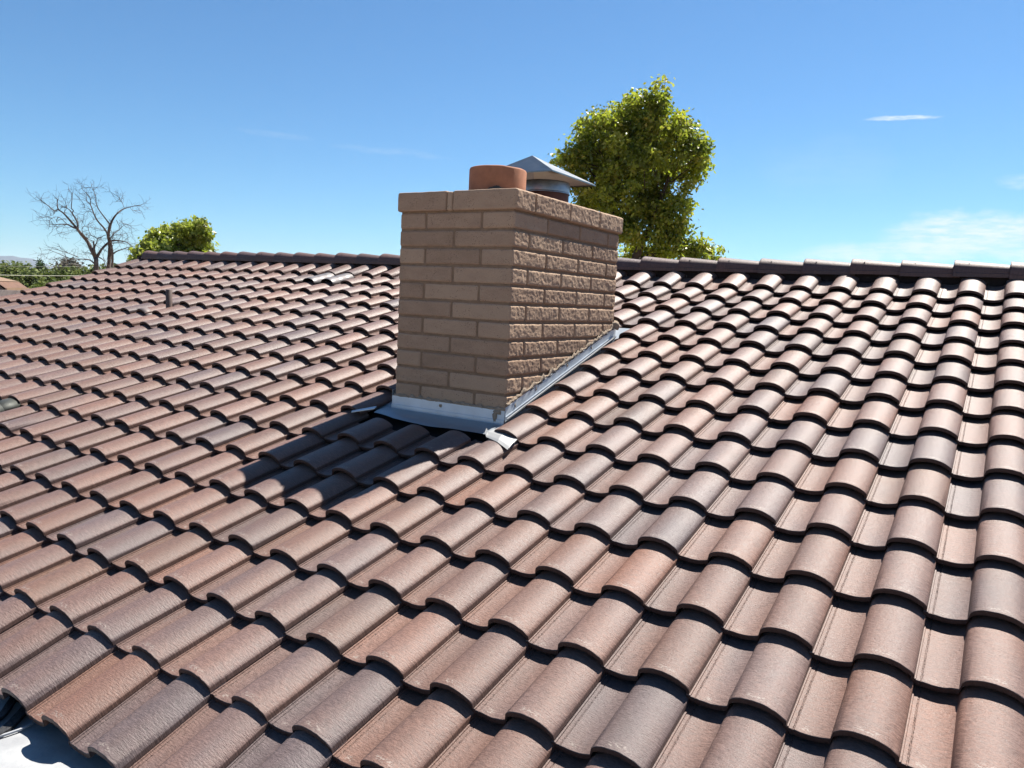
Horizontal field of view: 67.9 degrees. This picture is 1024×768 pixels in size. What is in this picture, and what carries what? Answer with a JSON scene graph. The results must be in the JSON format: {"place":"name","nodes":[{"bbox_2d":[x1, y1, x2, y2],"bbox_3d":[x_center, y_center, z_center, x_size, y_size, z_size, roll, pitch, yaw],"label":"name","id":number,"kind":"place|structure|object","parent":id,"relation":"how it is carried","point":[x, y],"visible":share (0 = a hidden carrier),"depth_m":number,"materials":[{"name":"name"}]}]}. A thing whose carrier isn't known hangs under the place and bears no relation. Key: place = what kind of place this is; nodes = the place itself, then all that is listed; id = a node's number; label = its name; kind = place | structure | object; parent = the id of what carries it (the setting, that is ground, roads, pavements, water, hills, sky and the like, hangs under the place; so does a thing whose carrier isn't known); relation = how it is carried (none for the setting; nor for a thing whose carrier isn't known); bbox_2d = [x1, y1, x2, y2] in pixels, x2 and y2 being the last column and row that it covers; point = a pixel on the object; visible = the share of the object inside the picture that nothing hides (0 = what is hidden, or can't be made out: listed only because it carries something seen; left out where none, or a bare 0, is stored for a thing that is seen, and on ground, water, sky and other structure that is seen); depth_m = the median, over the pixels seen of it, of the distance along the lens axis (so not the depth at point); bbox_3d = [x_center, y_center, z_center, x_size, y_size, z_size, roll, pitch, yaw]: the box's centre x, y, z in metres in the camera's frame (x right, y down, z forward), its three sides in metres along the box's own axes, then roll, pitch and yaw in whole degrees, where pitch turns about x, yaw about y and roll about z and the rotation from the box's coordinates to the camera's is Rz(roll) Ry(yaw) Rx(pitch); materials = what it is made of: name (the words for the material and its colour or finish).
{"place":"outdoors","nodes":[
{"label":"outdoors","id":0,"kind":"place"},
{"bbox_2d":[0,696,16,720],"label":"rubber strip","id":1,"kind":"object","parent":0,"point":[7,707],"visible":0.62,"depth_m":2.78,"materials":[{"name":"black rubber"}]},
{"bbox_2d":[0,290,19,295],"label":"garden wall","id":2,"kind":"structure","parent":0,"point":[6,292],"depth_m":34.76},
{"bbox_2d":[0,277,28,289],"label":"shed","id":3,"kind":"structure","parent":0,"point":[7,284],"depth_m":38.06,"materials":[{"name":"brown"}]},
{"bbox_2d":[0,256,53,268],"bbox_3d":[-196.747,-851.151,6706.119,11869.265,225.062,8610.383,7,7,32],"label":"mountains","id":4,"kind":"structure","parent":0,"point":[17,259],"depth_m":7337.80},
{"bbox_2d":[8,275,78,275],"bbox_3d":[-17.496,-4.260,28.615,10.133,0.563,0.403,-1,7,-31],"label":"power line","id":5,"kind":"object","parent":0,"point":[43,275],"visible":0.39,"depth_m":28.74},
{"bbox_2d":[0,156,1023,767],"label":"house","id":6,"kind":"structure","parent":0,"point":[518,464],"depth_m":3.54,"materials":[{"name":"tile"}]},
{"bbox_2d":[0,706,25,734],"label":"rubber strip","id":7,"kind":"object","parent":6,"relation":"on","point":[14,720],"visible":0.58,"depth_m":2.70,"materials":[{"name":"black rubber"}]},
{"bbox_2d":[0,721,33,737],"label":"cable","id":8,"kind":"object","parent":6,"relation":"on","point":[19,729],"visible":0.98,"depth_m":2.65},
{"bbox_2d":[0,0,1023,268],"label":"sky","id":9,"kind":"structure","parent":0,"point":[842,130],"materials":[{"name":"blue"}]},
{"label":"ground","id":10,"kind":"structure","parent":0,"visible":0},
{"bbox_2d":[0,260,37,281],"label":"dense tree","id":11,"kind":"object","parent":10,"relation":"on","point":[7,269],"visible":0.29,"depth_m":61.57,"materials":[{"name":"green plant"}]},
{"bbox_2d":[15,268,47,287],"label":"shrub","id":12,"kind":"object","parent":10,"relation":"on","point":[30,280],"visible":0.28,"depth_m":54.54,"materials":[{"name":"green plant"}]},
{"bbox_2d":[33,257,47,274],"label":"conifer","id":13,"kind":"object","parent":10,"relation":"on","point":[40,264],"visible":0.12,"depth_m":79.22,"materials":[{"name":"green plant"}]},
{"bbox_2d":[24,276,69,288],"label":"shrub","id":14,"kind":"object","parent":10,"relation":"on","point":[42,284],"visible":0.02,"depth_m":41.26,"materials":[{"name":"green plant"}]},
{"bbox_2d":[37,263,66,281],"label":"shrub","id":15,"kind":"object","parent":10,"relation":"on","point":[51,272],"visible":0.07,"depth_m":58.04,"materials":[{"name":"green plant"}]},
{"bbox_2d":[44,265,83,281],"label":"shrub","id":16,"kind":"object","parent":10,"relation":"on","point":[64,272],"visible":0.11,"depth_m":51.98,"materials":[{"name":"green plant"}]},
{"bbox_2d":[52,257,83,271],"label":"grey tree","id":17,"kind":"object","parent":10,"relation":"on","point":[71,263],"visible":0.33,"depth_m":93.42,"materials":[{"name":"green plant"}]},
{"bbox_2d":[69,263,105,279],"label":"shrub","id":18,"kind":"object","parent":10,"relation":"on","point":[87,270],"visible":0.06,"depth_m":50.38,"materials":[{"name":"green plant"}]},
{"bbox_2d":[25,175,149,274],"bbox_3d":[-20.038,-5.102,36.442,5.250,9.638,1.894,0,7,-24],"label":"bare tree","id":19,"kind":"object","parent":10,"relation":"on","point":[110,259],"visible":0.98,"depth_m":36.19,"materials":[{"name":"grey plant"}]},
{"bbox_2d":[126,215,218,261],"bbox_3d":[-6.090,-0.694,13.728,1.597,4.778,1.203,-2,8,-36],"label":"leafy tree","id":20,"kind":"object","parent":10,"relation":"on","point":[195,234],"visible":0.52,"depth_m":13.36,"materials":[{"name":"green plant"}]},
{"bbox_2d":[548,74,728,260],"bbox_3d":[3.178,-2.533,20.122,4.363,10.421,3.514,7,7,32],"label":"leafy tree","id":21,"kind":"object","parent":10,"relation":"on","point":[634,147],"visible":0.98,"depth_m":19.40,"materials":[{"name":"green plant"}]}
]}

